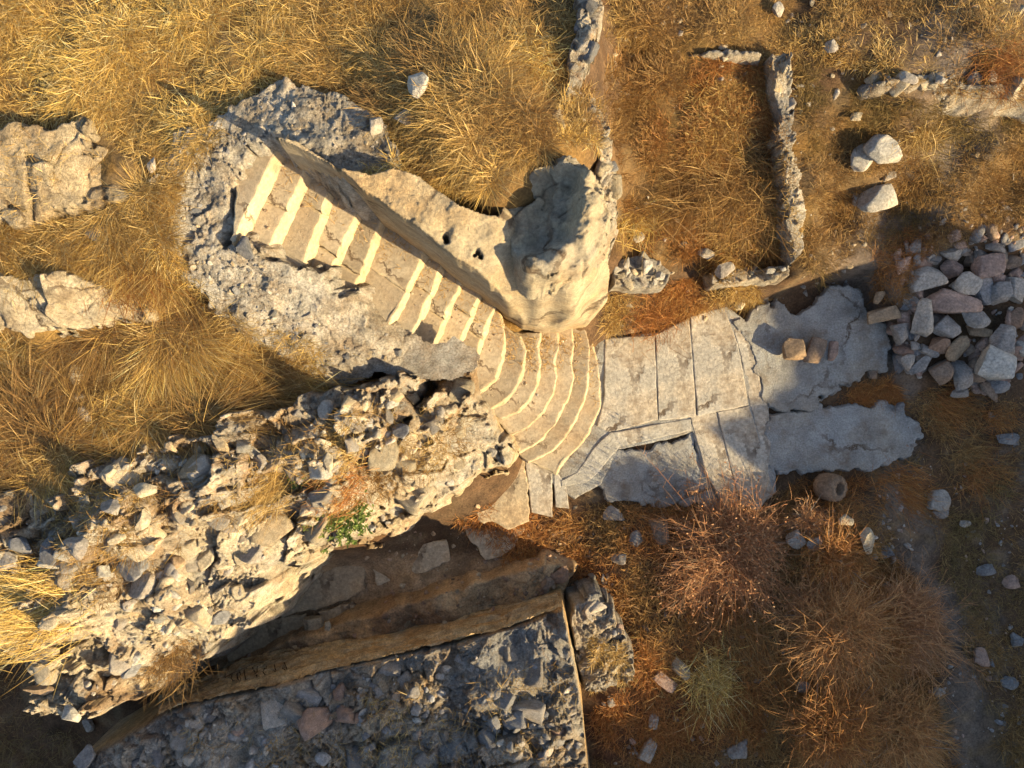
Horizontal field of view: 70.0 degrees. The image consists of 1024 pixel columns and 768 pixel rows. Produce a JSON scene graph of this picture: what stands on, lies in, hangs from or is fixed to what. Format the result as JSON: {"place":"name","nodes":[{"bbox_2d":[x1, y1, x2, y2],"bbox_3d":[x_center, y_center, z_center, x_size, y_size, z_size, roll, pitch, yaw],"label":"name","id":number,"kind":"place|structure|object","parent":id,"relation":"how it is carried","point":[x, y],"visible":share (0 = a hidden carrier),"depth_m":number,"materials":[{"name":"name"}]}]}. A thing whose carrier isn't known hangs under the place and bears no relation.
{"place":"outdoors","nodes":[
{"label":"outdoors","id":0,"kind":"place"},
{"bbox_2d":[0,659,89,767],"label":"dry grass","id":1,"kind":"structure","parent":0,"point":[29,764],"depth_m":9.83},
{"bbox_2d":[0,0,314,183],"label":"dry grass","id":2,"kind":"structure","parent":0,"point":[109,71],"depth_m":6.61,"materials":[{"name":"plant"}]},
{"bbox_2d":[227,308,773,661],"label":"pavement","id":3,"kind":"structure","parent":0,"point":[632,394],"depth_m":9.49,"materials":[{"name":"stone"}]},
{"bbox_2d":[0,0,1023,767],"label":"ground","id":4,"kind":"structure","parent":0,"point":[964,718],"depth_m":9.26,"materials":[{"name":"soil"}]},
{"bbox_2d":[0,116,142,233],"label":"rock outcrop","id":5,"kind":"object","parent":4,"relation":"on","point":[75,140],"visible":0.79,"depth_m":6.68,"materials":[{"name":"stone"}]},
{"bbox_2d":[0,120,118,238],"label":"dry grass","id":6,"kind":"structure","parent":5,"relation":"on","point":[42,173],"depth_m":6.65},
{"bbox_2d":[0,270,158,338],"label":"rock outcrop","id":7,"kind":"object","parent":4,"relation":"on","point":[46,313],"visible":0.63,"depth_m":7.02,"materials":[{"name":"stone"}]},
{"bbox_2d":[0,129,208,334],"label":"dry grass","id":8,"kind":"structure","parent":4,"relation":"on","point":[79,256],"depth_m":6.86,"materials":[{"name":"plant"}]},
{"bbox_2d":[82,243,195,359],"bbox_3d":[-3.701,-1.073,6.916,1.562,0.274,1.684,0,90,0],"label":"grass tuft","id":9,"kind":"object","parent":4,"relation":"on","point":[125,294],"visible":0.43,"depth_m":6.99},
{"bbox_2d":[0,274,383,538],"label":"dry grass","id":10,"kind":"structure","parent":4,"relation":"on","point":[162,392],"depth_m":7.30,"materials":[{"name":"plant"}]},
{"bbox_2d":[135,59,341,385],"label":"dry grass","id":11,"kind":"structure","parent":4,"relation":"on","point":[190,161],"depth_m":6.85,"materials":[{"name":"plant"}]},
{"bbox_2d":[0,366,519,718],"bbox_3d":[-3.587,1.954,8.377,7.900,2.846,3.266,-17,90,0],"label":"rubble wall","id":12,"kind":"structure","parent":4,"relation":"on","point":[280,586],"depth_m":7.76,"materials":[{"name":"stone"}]},
{"bbox_2d":[8,537,32,553],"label":"loose stone","id":13,"kind":"object","parent":12,"relation":"on","point":[20,544],"visible":1,"depth_m":7.30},
{"bbox_2d":[39,538,56,564],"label":"loose stone","id":14,"kind":"object","parent":12,"relation":"on","point":[46,557],"visible":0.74,"depth_m":7.18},
{"bbox_2d":[0,534,109,696],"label":"grass tuft","id":15,"kind":"object","parent":12,"relation":"on","point":[17,620],"visible":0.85,"depth_m":7.39,"materials":[{"name":"plant"}]},
{"bbox_2d":[61,537,88,559],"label":"loose stone","id":16,"kind":"object","parent":12,"relation":"on","point":[78,546],"visible":0.99,"depth_m":6.98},
{"bbox_2d":[115,560,147,581],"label":"loose stone","id":17,"kind":"object","parent":12,"relation":"on","point":[134,574],"visible":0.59,"depth_m":7.48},
{"bbox_2d":[115,633,223,714],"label":"grass tuft","id":18,"kind":"object","parent":12,"relation":"on","point":[170,662],"visible":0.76,"depth_m":8.12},
{"bbox_2d":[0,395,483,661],"bbox_3d":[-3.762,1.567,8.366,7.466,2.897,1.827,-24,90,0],"label":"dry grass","id":19,"kind":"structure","parent":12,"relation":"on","point":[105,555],"depth_m":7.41,"materials":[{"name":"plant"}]},
{"bbox_2d":[0,384,496,699],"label":"gravel","id":20,"kind":"structure","parent":12,"relation":"on","point":[163,578],"depth_m":7.63,"materials":[{"name":"stone"}]},
{"bbox_2d":[226,447,303,542],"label":"grass tuft","id":21,"kind":"object","parent":12,"relation":"on","point":[262,498],"visible":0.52,"depth_m":7.50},
{"bbox_2d":[285,411,370,504],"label":"grass tuft","id":22,"kind":"object","parent":12,"relation":"on","point":[339,445],"visible":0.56,"depth_m":7.46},
{"bbox_2d":[284,452,379,533],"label":"grass tuft","id":23,"kind":"object","parent":12,"relation":"on","point":[346,500],"visible":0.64,"depth_m":7.52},
{"bbox_2d":[302,490,373,554],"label":"green plant","id":24,"kind":"object","parent":12,"relation":"on","point":[350,526],"visible":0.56,"depth_m":7.75,"materials":[{"name":"green plant"}]},
{"bbox_2d":[148,76,479,387],"bbox_3d":[-1.953,-1.431,7.174,3.224,1.611,2.938,0,90,0],"label":"rubble masonry","id":25,"kind":"object","parent":4,"relation":"on","point":[362,328],"visible":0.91,"depth_m":6.98,"materials":[{"name":"stone"}]},
{"bbox_2d":[168,88,388,357],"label":"gravel","id":26,"kind":"structure","parent":25,"relation":"on","point":[241,285],"depth_m":6.80,"materials":[{"name":"gravel"}]},
{"bbox_2d":[262,348,368,401],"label":"grass tuft","id":27,"kind":"object","parent":4,"relation":"on","point":[311,377],"visible":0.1,"depth_m":7.61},
{"bbox_2d":[245,0,393,100],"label":"grass tuft","id":28,"kind":"object","parent":4,"relation":"on","point":[331,42],"visible":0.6,"depth_m":6.55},
{"bbox_2d":[74,573,634,767],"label":"faced wall","id":29,"kind":"structure","parent":4,"relation":"on","point":[540,632],"depth_m":8.44,"materials":[{"name":"stone"}]},
{"bbox_2d":[73,744,95,767],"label":"loose stone","id":30,"kind":"object","parent":29,"relation":"on","point":[85,757],"visible":1,"depth_m":8.49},
{"bbox_2d":[132,655,582,767],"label":"gravel","id":31,"kind":"structure","parent":29,"relation":"on","point":[323,758],"depth_m":8.33,"materials":[{"name":"gravel"}]},
{"bbox_2d":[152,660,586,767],"bbox_3d":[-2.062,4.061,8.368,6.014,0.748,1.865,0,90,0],"label":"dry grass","id":32,"kind":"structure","parent":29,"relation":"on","point":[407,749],"depth_m":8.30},
{"bbox_2d":[215,548,577,668],"bbox_3d":[-1.526,3.092,9.571,5.118,0.858,0.818,-17,90,0],"label":"masonry ledge","id":33,"kind":"object","parent":4,"relation":"on","point":[491,585],"visible":0.5,"depth_m":9.31,"materials":[{"name":"stone"}]},
{"bbox_2d":[230,151,600,474],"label":"stone staircase","id":34,"kind":"structure","parent":4,"relation":"on","point":[286,219],"depth_m":8.00,"materials":[{"name":"stone"}]},
{"bbox_2d":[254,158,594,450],"bbox_3d":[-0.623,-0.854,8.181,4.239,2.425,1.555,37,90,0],"label":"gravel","id":35,"kind":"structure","parent":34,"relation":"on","point":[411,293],"depth_m":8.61,"materials":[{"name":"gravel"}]},
{"bbox_2d":[275,159,599,405],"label":"dry grass","id":36,"kind":"structure","parent":34,"relation":"on","point":[509,355],"depth_m":8.59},
{"bbox_2d":[407,72,428,98],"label":"loose stone","id":37,"kind":"object","parent":4,"relation":"on","point":[421,78],"visible":1,"depth_m":6.28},
{"bbox_2d":[246,503,602,676],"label":"gravel","id":38,"kind":"structure","parent":4,"relation":"on","point":[525,592],"depth_m":9.38,"materials":[{"name":"gravel"}]},
{"bbox_2d":[248,0,604,218],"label":"dry grass","id":39,"kind":"structure","parent":4,"relation":"on","point":[454,130],"depth_m":6.45,"materials":[{"name":"plant"}]},
{"bbox_2d":[275,137,615,333],"bbox_3d":[-0.302,-1.777,7.763,3.305,3.274,1.462,33,90,0],"label":"carved rock","id":40,"kind":"object","parent":4,"relation":"on","point":[540,264],"visible":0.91,"depth_m":6.50,"materials":[{"name":"stone"}]},
{"bbox_2d":[358,137,506,213],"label":"dry grass","id":41,"kind":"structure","parent":40,"relation":"on","point":[383,169],"depth_m":6.46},
{"bbox_2d":[488,10,578,105],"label":"grass tuft","id":42,"kind":"object","parent":4,"relation":"on","point":[541,70],"visible":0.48,"depth_m":6.58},
{"bbox_2d":[552,73,615,159],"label":"dry grass","id":43,"kind":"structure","parent":4,"relation":"on","point":[574,107],"depth_m":6.59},
{"bbox_2d":[552,0,621,260],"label":"retaining wall","id":44,"kind":"structure","parent":4,"relation":"on","point":[585,46],"depth_m":6.67,"materials":[{"name":"stone"}]},
{"bbox_2d":[583,629,636,695],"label":"dry grass","id":45,"kind":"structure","parent":4,"relation":"on","point":[594,642],"depth_m":8.89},
{"bbox_2d":[608,251,670,293],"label":"wall","id":46,"kind":"structure","parent":4,"relation":"on","point":[625,281],"depth_m":8.87,"materials":[{"name":"stone"}]},
{"bbox_2d":[615,188,676,266],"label":"grass tuft","id":47,"kind":"object","parent":4,"relation":"on","point":[628,229],"visible":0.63,"depth_m":8.58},
{"bbox_2d":[611,698,699,766],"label":"grass tuft","id":48,"kind":"object","parent":4,"relation":"on","point":[661,732],"visible":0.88,"depth_m":9.36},
{"bbox_2d":[610,279,704,367],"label":"grass tuft","id":49,"kind":"object","parent":4,"relation":"on","point":[650,317],"visible":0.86,"depth_m":9.31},
{"bbox_2d":[648,517,669,544],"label":"loose stone","id":50,"kind":"object","parent":4,"relation":"on","point":[660,538],"visible":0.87,"depth_m":9.41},
{"bbox_2d":[552,307,775,502],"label":"mortar floor","id":51,"kind":"structure","parent":4,"relation":"on","point":[574,462],"depth_m":9.50,"materials":[{"name":"concrete"}]},
{"bbox_2d":[599,432,743,508],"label":"mortar floor","id":52,"kind":"structure","parent":4,"relation":"on","point":[630,474],"depth_m":9.53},
{"bbox_2d":[627,542,717,628],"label":"dry shrub","id":53,"kind":"object","parent":4,"relation":"on","point":[674,582],"visible":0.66,"depth_m":9.35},
{"bbox_2d":[595,275,767,349],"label":"dry grass","id":54,"kind":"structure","parent":4,"relation":"on","point":[750,301],"depth_m":9.28,"materials":[{"name":"plant"}]},
{"bbox_2d":[646,630,757,763],"bbox_3d":[2.571,3.967,9.226,1.871,0.333,1.846,0,90,0],"label":"grass tuft","id":55,"kind":"object","parent":4,"relation":"on","point":[716,679],"visible":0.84,"depth_m":9.26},
{"bbox_2d":[632,442,815,652],"bbox_3d":[2.767,2.097,9.160,2.674,1.210,2.847,0,90,0],"label":"dry shrub","id":56,"kind":"object","parent":4,"relation":"on","point":[730,545],"visible":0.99,"depth_m":9.15,"materials":[{"name":"plant"}]},
{"bbox_2d":[690,49,760,66],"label":"wall","id":57,"kind":"structure","parent":4,"relation":"on","point":[751,57],"depth_m":8.00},
{"bbox_2d":[603,36,862,295],"bbox_3d":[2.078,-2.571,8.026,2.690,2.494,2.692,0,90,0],"label":"dry grass","id":58,"kind":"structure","parent":4,"relation":"on","point":[646,140],"depth_m":8.26,"materials":[{"name":"plant"}]},
{"bbox_2d":[702,265,788,290],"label":"wall","id":59,"kind":"structure","parent":4,"relation":"on","point":[771,274],"depth_m":8.93,"materials":[{"name":"stone"}]},
{"bbox_2d":[709,46,807,286],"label":"dry grass","id":60,"kind":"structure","parent":4,"relation":"on","point":[789,207],"depth_m":8.27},
{"bbox_2d":[719,600,799,706],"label":"grass tuft","id":61,"kind":"object","parent":4,"relation":"on","point":[752,655],"visible":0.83,"depth_m":9.19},
{"bbox_2d":[763,52,805,267],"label":"wall","id":62,"kind":"structure","parent":4,"relation":"on","point":[783,106],"depth_m":8.24,"materials":[{"name":"stone"}]},
{"bbox_2d":[743,624,827,715],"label":"grass tuft","id":63,"kind":"object","parent":4,"relation":"on","point":[780,674],"visible":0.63,"depth_m":9.13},
{"bbox_2d":[775,489,836,548],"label":"dry shrub","id":64,"kind":"object","parent":4,"relation":"on","point":[806,519],"visible":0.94,"depth_m":9.20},
{"bbox_2d":[732,279,890,413],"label":"mortar floor","id":65,"kind":"structure","parent":4,"relation":"on","point":[838,313],"depth_m":9.49,"materials":[{"name":"concrete"}]},
{"bbox_2d":[782,338,805,359],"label":"loose stone","id":66,"kind":"object","parent":65,"relation":"on","point":[793,349],"visible":1,"depth_m":9.33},
{"bbox_2d":[803,337,826,363],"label":"loose stone","id":67,"kind":"object","parent":65,"relation":"on","point":[816,349],"visible":1,"depth_m":9.33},
{"bbox_2d":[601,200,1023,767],"bbox_3d":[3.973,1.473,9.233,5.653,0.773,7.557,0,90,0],"label":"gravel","id":68,"kind":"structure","parent":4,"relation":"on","point":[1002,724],"depth_m":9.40,"materials":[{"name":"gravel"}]},
{"bbox_2d":[757,557,870,652],"bbox_3d":[3.667,2.676,9.076,1.224,0.578,1.504,41,90,0],"label":"dry shrub","id":69,"kind":"object","parent":4,"relation":"on","point":[798,594],"visible":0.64,"depth_m":9.08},
{"bbox_2d":[613,0,1023,332],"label":"gravel","id":70,"kind":"structure","parent":4,"relation":"on","point":[724,59],"depth_m":8.26,"materials":[{"name":"gravel"}]},
{"bbox_2d":[813,473,847,501],"bbox_3d":[4.077,1.319,9.351,0.360,0.294,0.360,-11,99,-32],"label":"stone drum","id":71,"kind":"object","parent":4,"relation":"on","point":[828,485],"visible":0.98,"depth_m":9.26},
{"bbox_2d":[779,492,887,602],"bbox_3d":[4.009,2.092,9.114,1.318,0.840,1.581,41,90,0],"label":"dry shrub","id":72,"kind":"object","parent":4,"relation":"on","point":[829,551],"visible":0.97,"depth_m":9.08,"materials":[{"name":"plant"}]},
{"bbox_2d":[758,644,923,767],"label":"dry shrub","id":73,"kind":"object","parent":4,"relation":"on","point":[830,733],"visible":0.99,"depth_m":8.77,"materials":[{"name":"plant"}]},
{"bbox_2d":[765,399,923,474],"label":"mortar floor","id":74,"kind":"structure","parent":4,"relation":"on","point":[847,437],"depth_m":9.50,"materials":[{"name":"concrete"}]},
{"bbox_2d":[850,143,872,171],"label":"boulder","id":75,"kind":"object","parent":4,"relation":"on","point":[859,156],"visible":0.74,"depth_m":8.53,"materials":[{"name":"stone"}]},
{"bbox_2d":[758,552,971,708],"bbox_3d":[4.048,3.035,8.850,2.601,0.991,2.010,-32,90,0],"label":"dry shrub","id":76,"kind":"object","parent":4,"relation":"on","point":[839,630],"visible":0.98,"depth_m":8.87,"materials":[{"name":"plant"}]},
{"bbox_2d":[834,369,914,416],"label":"dry grass","id":77,"kind":"structure","parent":4,"relation":"on","point":[889,394],"depth_m":9.53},
{"bbox_2d":[856,183,897,212],"bbox_3d":[4.429,-2.261,8.902,0.462,0.240,0.344,-12,89,1],"label":"boulder","id":78,"kind":"object","parent":4,"relation":"on","point":[877,198],"visible":0.98,"depth_m":8.81,"materials":[{"name":"stone"}]},
{"bbox_2d":[863,134,902,163],"bbox_3d":[4.295,-2.681,8.475,0.446,0.242,0.299,35,90,0],"label":"boulder","id":79,"kind":"object","parent":4,"relation":"on","point":[878,149],"visible":1,"depth_m":8.38,"materials":[{"name":"stone"}]},
{"bbox_2d":[867,305,901,324],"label":"heap stone","id":80,"kind":"object","parent":4,"relation":"on","point":[886,313],"visible":1,"depth_m":9.29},
{"bbox_2d":[845,655,974,767],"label":"dry shrub","id":81,"kind":"object","parent":4,"relation":"on","point":[913,740],"visible":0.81,"depth_m":8.93,"materials":[{"name":"plant"}]},
{"bbox_2d":[869,451,954,554],"bbox_3d":[5.166,1.536,9.392,1.268,0.241,1.330,20,90,0],"label":"grass tuft","id":82,"kind":"object","parent":4,"relation":"on","point":[909,500],"visible":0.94,"depth_m":9.46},
{"bbox_2d":[835,544,1000,711],"bbox_3d":[5.021,3.144,9.104,2.459,1.057,2.440,0,90,0],"label":"dry shrub","id":83,"kind":"object","parent":4,"relation":"on","point":[922,629],"visible":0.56,"depth_m":9.11,"materials":[{"name":"plant"}]},
{"bbox_2d":[910,298,933,336],"bbox_3d":[5.166,-0.812,9.193,0.322,0.233,0.534,-18,103,6],"label":"heap stone","id":84,"kind":"object","parent":4,"relation":"on","point":[923,322],"visible":1,"depth_m":9.14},
{"bbox_2d":[907,266,948,293],"bbox_3d":[5.204,-1.328,9.278,0.501,0.256,0.320,-22,88,7],"label":"heap stone","id":85,"kind":"object","parent":4,"relation":"on","point":[932,277],"visible":0.81,"depth_m":9.16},
{"bbox_2d":[889,105,975,182],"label":"grass tuft","id":86,"kind":"object","parent":4,"relation":"on","point":[935,135],"visible":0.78,"depth_m":8.39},
{"bbox_2d":[926,489,950,511],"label":"loose stone","id":87,"kind":"object","parent":4,"relation":"on","point":[939,495],"visible":0.98,"depth_m":9.40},
{"bbox_2d":[857,69,1023,123],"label":"terrace wall","id":88,"kind":"structure","parent":4,"relation":"on","point":[879,90],"depth_m":8.14,"materials":[{"name":"stone"}]},
{"bbox_2d":[927,359,953,384],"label":"heap stone","id":89,"kind":"object","parent":4,"relation":"on","point":[941,372],"visible":1,"depth_m":9.23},
{"bbox_2d":[863,212,1023,309],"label":"dry grass","id":90,"kind":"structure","parent":4,"relation":"on","point":[931,242],"depth_m":9.15,"materials":[{"name":"plant"}]},
{"bbox_2d":[866,67,1023,112],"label":"dry grass","id":91,"kind":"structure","parent":4,"relation":"on","point":[956,80],"depth_m":8.06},
{"bbox_2d":[933,314,961,337],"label":"heap stone","id":92,"kind":"object","parent":4,"relation":"on","point":[947,326],"visible":0.98,"depth_m":9.18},
{"bbox_2d":[940,259,963,278],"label":"heap stone","id":93,"kind":"object","parent":4,"relation":"on","point":[949,269],"visible":0.99,"depth_m":9.26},
{"bbox_2d":[910,380,996,450],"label":"grass tuft","id":94,"kind":"object","parent":4,"relation":"on","point":[953,404],"visible":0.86,"depth_m":9.47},
{"bbox_2d":[926,288,982,313],"bbox_3d":[5.562,-1.034,9.248,0.712,0.236,0.342,8,107,13],"label":"heap stone","id":95,"kind":"object","parent":4,"relation":"on","point":[946,301],"visible":0.81,"depth_m":9.17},
{"bbox_2d":[949,271,982,294],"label":"heap stone","id":96,"kind":"object","parent":95,"relation":"on","point":[967,283],"visible":1,"depth_m":9.10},
{"bbox_2d":[961,311,990,327],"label":"heap stone","id":97,"kind":"object","parent":95,"relation":"on","point":[981,319],"visible":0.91,"depth_m":9.14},
{"bbox_2d":[886,223,1023,401],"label":"gravel","id":98,"kind":"structure","parent":4,"relation":"on","point":[1013,262],"depth_m":9.23,"materials":[{"name":"stone"}]},
{"bbox_2d":[967,358,985,382],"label":"heap stone","id":99,"kind":"object","parent":98,"relation":"on","point":[976,377],"visible":0.38,"depth_m":9.30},
{"bbox_2d":[973,344,1016,380],"bbox_3d":[6.029,-0.238,9.117,0.425,0.286,0.399,25,101,7],"label":"heap stone","id":100,"kind":"object","parent":99,"relation":"on","point":[994,363],"visible":1,"depth_m":9.01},
{"bbox_2d":[970,252,1005,278],"bbox_3d":[5.988,-1.469,9.173,0.385,0.245,0.336,0,81,-3],"label":"heap stone","id":101,"kind":"object","parent":98,"relation":"on","point":[990,265],"visible":0.94,"depth_m":9.10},
{"bbox_2d":[991,281,1013,305],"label":"heap stone","id":102,"kind":"object","parent":98,"relation":"on","point":[1001,291],"visible":0.94,"depth_m":9.16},
{"bbox_2d":[945,336,969,360],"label":"heap stone","id":103,"kind":"object","parent":4,"relation":"on","point":[958,347],"visible":1,"depth_m":9.20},
{"bbox_2d":[951,360,973,390],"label":"heap stone","id":104,"kind":"object","parent":4,"relation":"on","point":[963,378],"visible":0.94,"depth_m":9.23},
{"bbox_2d":[909,411,1022,497],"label":"grass tuft","id":105,"kind":"object","parent":4,"relation":"on","point":[965,454],"visible":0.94,"depth_m":9.48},
{"bbox_2d":[970,278,993,304],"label":"heap stone","id":106,"kind":"object","parent":4,"relation":"on","point":[983,294],"visible":0.6,"depth_m":9.20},
{"bbox_2d":[975,337,988,350],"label":"heap stone","id":107,"kind":"object","parent":4,"relation":"on","point":[982,344],"visible":0.51,"depth_m":9.26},
{"bbox_2d":[988,324,1015,353],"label":"heap stone","id":108,"kind":"object","parent":107,"relation":"on","point":[1002,337],"visible":0.8,"depth_m":9.08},
{"bbox_2d":[948,4,1023,126],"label":"grass tuft","id":109,"kind":"object","parent":4,"relation":"on","point":[1009,64],"visible":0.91,"depth_m":7.96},
{"bbox_2d":[950,437,1023,519],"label":"grass tuft","id":110,"kind":"object","parent":4,"relation":"on","point":[980,478],"visible":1,"depth_m":9.45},
{"bbox_2d":[974,395,1023,449],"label":"grass tuft","id":111,"kind":"object","parent":4,"relation":"on","point":[1000,419],"visible":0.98,"depth_m":9.39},
{"bbox_2d":[1006,277,1023,303],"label":"heap stone","id":112,"kind":"object","parent":4,"relation":"on","point":[1017,297],"visible":0.78,"depth_m":9.15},
{"bbox_2d":[447,470,968,767],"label":"dry grass","id":113,"kind":"structure","parent":0,"point":[750,735],"depth_m":9.32,"materials":[{"name":"plant"}]},
{"bbox_2d":[603,0,1023,86],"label":"dry grass","id":114,"kind":"structure","parent":0,"point":[778,43],"depth_m":8.00,"materials":[{"name":"plant"}]},
{"bbox_2d":[790,52,1023,293],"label":"dry grass","id":115,"kind":"structure","parent":0,"point":[912,180],"depth_m":8.68,"materials":[{"name":"plant"}]},
{"bbox_2d":[895,386,1023,767],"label":"dry grass","id":116,"kind":"structure","parent":0,"point":[983,636],"depth_m":9.43,"materials":[{"name":"plant"}]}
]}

